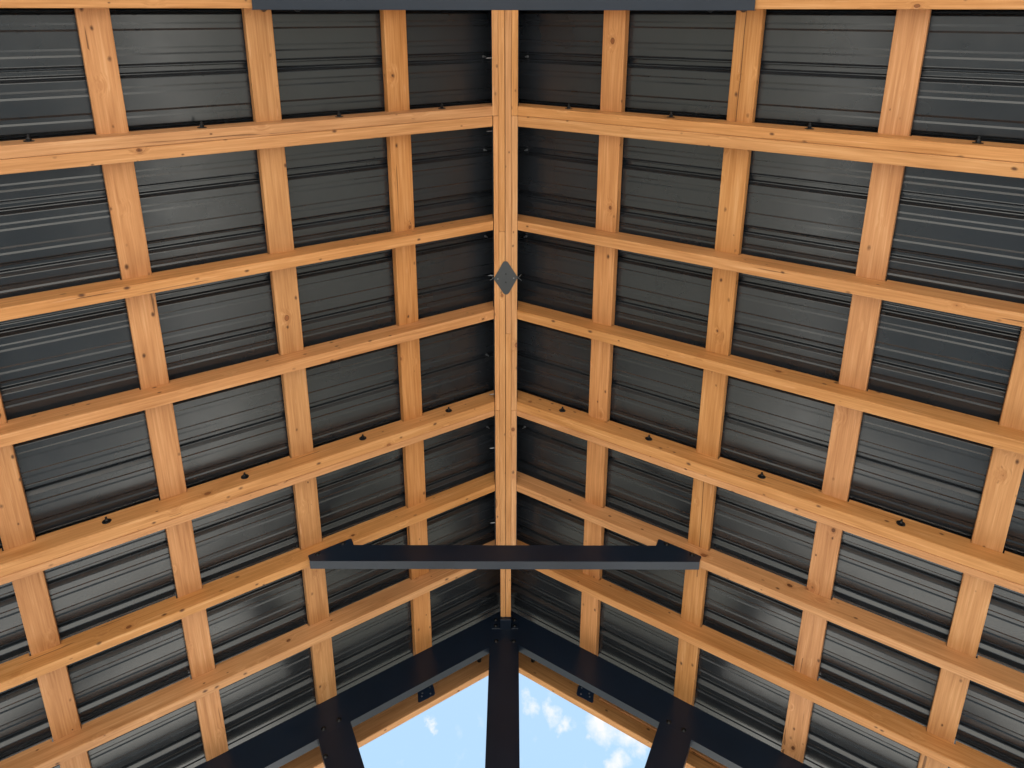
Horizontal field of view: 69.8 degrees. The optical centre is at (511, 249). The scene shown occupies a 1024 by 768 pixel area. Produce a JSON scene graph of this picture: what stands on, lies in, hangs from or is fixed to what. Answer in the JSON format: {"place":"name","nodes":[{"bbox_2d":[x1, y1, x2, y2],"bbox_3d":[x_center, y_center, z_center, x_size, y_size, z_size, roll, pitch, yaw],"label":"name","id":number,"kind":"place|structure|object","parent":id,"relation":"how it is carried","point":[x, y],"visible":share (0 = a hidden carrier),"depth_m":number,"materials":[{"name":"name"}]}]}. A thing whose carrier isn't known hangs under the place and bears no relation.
{"place":"outdoors","nodes":[
{"label":"outdoors","id":0,"kind":"place"},
{"bbox_2d":[324,673,650,767],"label":"sky","id":1,"kind":"structure","parent":0,"point":[554,732],"materials":[{"name":"blue"}]},
{"bbox_3d":[-1.964,2.709,0.787,0.150,3.001,0.150,0,-72,0],"label":"corner post","id":2,"kind":"object","parent":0,"visible":0},
{"bbox_3d":[-1.959,0.526,1.745,0.100,0.175,3.832,0,-72,0],"label":"eave beam","id":3,"kind":"object","parent":2,"relation":"on","visible":0},
{"bbox_2d":[0,0,251,7],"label":"double rafter","id":4,"kind":"object","parent":3,"relation":"on","point":[125,3],"visible":0.43,"depth_m":2.09,"materials":[{"name":"brown wood"}]},
{"bbox_2d":[487,10,518,616],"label":"ridge beam","id":5,"kind":"structure","parent":4,"relation":"attached to","point":[504,31],"depth_m":3.07,"materials":[{"name":"brown wood"}]},
{"bbox_2d":[0,103,492,174],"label":"double rafter","id":6,"kind":"object","parent":5,"relation":"attached to","point":[28,154],"visible":0.99,"depth_m":2.34,"materials":[{"name":"brown wood"}]},
{"bbox_2d":[0,301,493,447],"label":"rafter","id":7,"kind":"object","parent":5,"relation":"attached to","point":[48,422],"visible":0.94,"depth_m":2.57,"materials":[{"name":"brown wood"}]},
{"bbox_2d":[0,214,493,321],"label":"rafter","id":8,"kind":"object","parent":5,"relation":"attached to","point":[26,305],"visible":1,"depth_m":2.46,"materials":[{"name":"brown wood"}]},
{"bbox_2d":[0,390,494,584],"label":"double rafter","id":9,"kind":"object","parent":5,"relation":"attached to","point":[68,544],"visible":0.99,"depth_m":2.68,"materials":[{"name":"brown wood"}]},
{"bbox_2d":[0,540,494,767],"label":"rafter","id":10,"kind":"object","parent":5,"relation":"attached to","point":[98,731],"visible":0.84,"depth_m":2.88,"materials":[{"name":"brown wood"}]},
{"bbox_2d":[0,472,495,691],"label":"rafter","id":11,"kind":"object","parent":5,"relation":"attached to","point":[65,652],"visible":1,"depth_m":2.77,"materials":[{"name":"brown wood"}]},
{"bbox_2d":[308,539,700,569],"bbox_3d":[-0.029,1.232,2.982,1.576,0.131,0.044,0,-72,0],"label":"collar tie","id":12,"kind":"object","parent":11,"relation":"attached to","point":[660,555],"visible":1,"depth_m":2.94,"materials":[{"name":"metal"}]},
{"bbox_2d":[0,8,500,767],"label":"roof panel","id":13,"kind":"structure","parent":5,"relation":"attached to","point":[182,66],"depth_m":2.67,"materials":[{"name":"paint"}]},
{"bbox_2d":[279,654,488,767],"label":"gable rafter","id":14,"kind":"object","parent":13,"relation":"attached to","point":[398,714],"visible":0.84,"depth_m":3.51,"materials":[{"name":"brown wood"}]},
{"bbox_2d":[505,295,505,327],"bbox_3d":[-0.027,0.051,3.202,0.400,0.136,4.352,0,-72,0],"label":"ridge flashing","id":15,"kind":"object","parent":13,"relation":"on","point":[505,311],"depth_m":3.35,"materials":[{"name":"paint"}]},
{"bbox_2d":[492,613,517,629],"bbox_3d":[-0.035,1.837,3.675,0.132,0.102,0.063,0,-72,0],"label":"ridge bracket","id":16,"kind":"object","parent":5,"relation":"attached to","point":[504,623],"visible":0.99,"depth_m":3.65,"materials":[{"name":"metal"}]},
{"bbox_2d":[490,261,521,294],"bbox_3d":[-0.026,0.117,3.076,0.113,0.012,0.112,43,-77,-13],"label":"cover plate","id":17,"kind":"object","parent":5,"relation":"on","point":[505,278],"visible":1,"depth_m":3.07,"materials":[{"name":"metal"}]},
{"bbox_2d":[517,540,1014,767],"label":"rafter","id":18,"kind":"object","parent":5,"relation":"attached to","point":[900,729],"visible":0.88,"depth_m":2.88,"materials":[{"name":"brown wood"}]},
{"bbox_2d":[511,9,1023,767],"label":"roof panel","id":19,"kind":"structure","parent":5,"relation":"attached to","point":[955,231],"depth_m":2.65,"materials":[{"name":"paint"}]},
{"bbox_2d":[519,652,727,767],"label":"gable rafter","id":20,"kind":"object","parent":19,"relation":"attached to","point":[616,717],"visible":0.81,"depth_m":3.52,"materials":[{"name":"brown wood"}]},
{"bbox_2d":[517,390,1023,593],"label":"double rafter","id":21,"kind":"object","parent":5,"relation":"attached to","point":[1005,569],"visible":0.99,"depth_m":2.66,"materials":[{"name":"brown wood"}]},
{"bbox_2d":[517,471,1023,701],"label":"rafter","id":22,"kind":"object","parent":5,"relation":"attached to","point":[996,676],"visible":0.97,"depth_m":2.75,"materials":[{"name":"brown wood"}]},
{"bbox_2d":[517,301,1023,454],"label":"rafter","id":23,"kind":"object","parent":5,"relation":"attached to","point":[955,423],"visible":0.98,"depth_m":2.55,"materials":[{"name":"brown wood"}]},
{"bbox_2d":[518,103,1023,177],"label":"double rafter","id":24,"kind":"object","parent":5,"relation":"attached to","point":[977,156],"visible":0.99,"depth_m":2.32,"materials":[{"name":"brown wood"}]},
{"bbox_2d":[518,214,1023,326],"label":"rafter","id":25,"kind":"object","parent":5,"relation":"attached to","point":[991,309],"visible":0.98,"depth_m":2.44,"materials":[{"name":"brown wood"}]},
{"bbox_2d":[755,0,1023,9],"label":"double rafter","id":26,"kind":"object","parent":5,"relation":"attached to","point":[894,4],"visible":0.46,"depth_m":2.08,"materials":[{"name":"brown wood"}]},
{"bbox_2d":[251,0,755,12],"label":"collar tie","id":27,"kind":"object","parent":26,"relation":"attached to","point":[743,6],"visible":1,"depth_m":2.26,"materials":[{"name":"metal"}]},
{"bbox_2d":[195,611,810,767],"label":"gable truss","id":28,"kind":"object","parent":3,"relation":"attached to","point":[680,725],"visible":0.98,"depth_m":3.22,"materials":[{"name":"metal"}]},
{"bbox_2d":[0,392,91,767],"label":"purlin","id":29,"kind":"object","parent":28,"relation":"on","point":[33,598],"depth_m":2.46,"materials":[{"name":"brown wood"}]},
{"bbox_2d":[74,8,228,761],"bbox_3d":[-1.218,0.295,2.450,0.087,0.034,3.828,-12,-68,-32],"label":"purlin","id":30,"kind":"object","parent":28,"relation":"on","point":[97,44],"visible":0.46,"depth_m":2.43,"materials":[{"name":"brown wood"}]},
{"bbox_2d":[241,8,336,704],"bbox_3d":[-0.827,0.215,2.697,0.087,0.034,3.828,-12,-68,-32],"label":"purlin","id":31,"kind":"object","parent":28,"relation":"on","point":[261,58],"visible":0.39,"depth_m":2.68,"materials":[{"name":"brown wood"}]},
{"bbox_2d":[380,10,431,655],"bbox_3d":[-0.428,0.133,2.949,0.087,0.034,3.828,-12,-69,-32],"label":"purlin","id":32,"kind":"object","parent":28,"relation":"on","point":[395,63],"visible":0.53,"depth_m":2.93,"materials":[{"name":"brown wood"}]},
{"bbox_2d":[674,9,765,705],"bbox_3d":[0.771,0.218,2.695,0.087,0.034,3.828,12,-68,32],"label":"purlin","id":33,"kind":"object","parent":28,"relation":"on","point":[746,58],"visible":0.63,"depth_m":2.68,"materials":[{"name":"brown wood"}]},
{"bbox_2d":[781,9,931,762],"bbox_3d":[1.161,0.300,2.448,0.087,0.034,3.828,12,-68,32],"label":"purlin","id":34,"kind":"object","parent":28,"relation":"on","point":[909,40],"visible":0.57,"depth_m":2.43,"materials":[{"name":"brown wood"}]},
{"bbox_2d":[917,327,1023,767],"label":"purlin","id":35,"kind":"object","parent":28,"relation":"on","point":[999,495],"visible":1,"depth_m":2.39,"materials":[{"name":"brown wood"}]},
{"bbox_3d":[-0.026,-1.487,1.810,4.307,1.647,0.047,0,-72,0],"label":"gable truss","id":36,"kind":"object","parent":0,"visible":0},
{"bbox_2d":[580,10,629,655],"bbox_3d":[0.373,0.134,2.948,0.087,0.034,3.828,12,-68,32],"label":"purlin","id":37,"kind":"object","parent":36,"relation":"on","point":[614,59],"visible":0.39,"depth_m":2.93,"materials":[{"name":"brown wood"}]}
]}

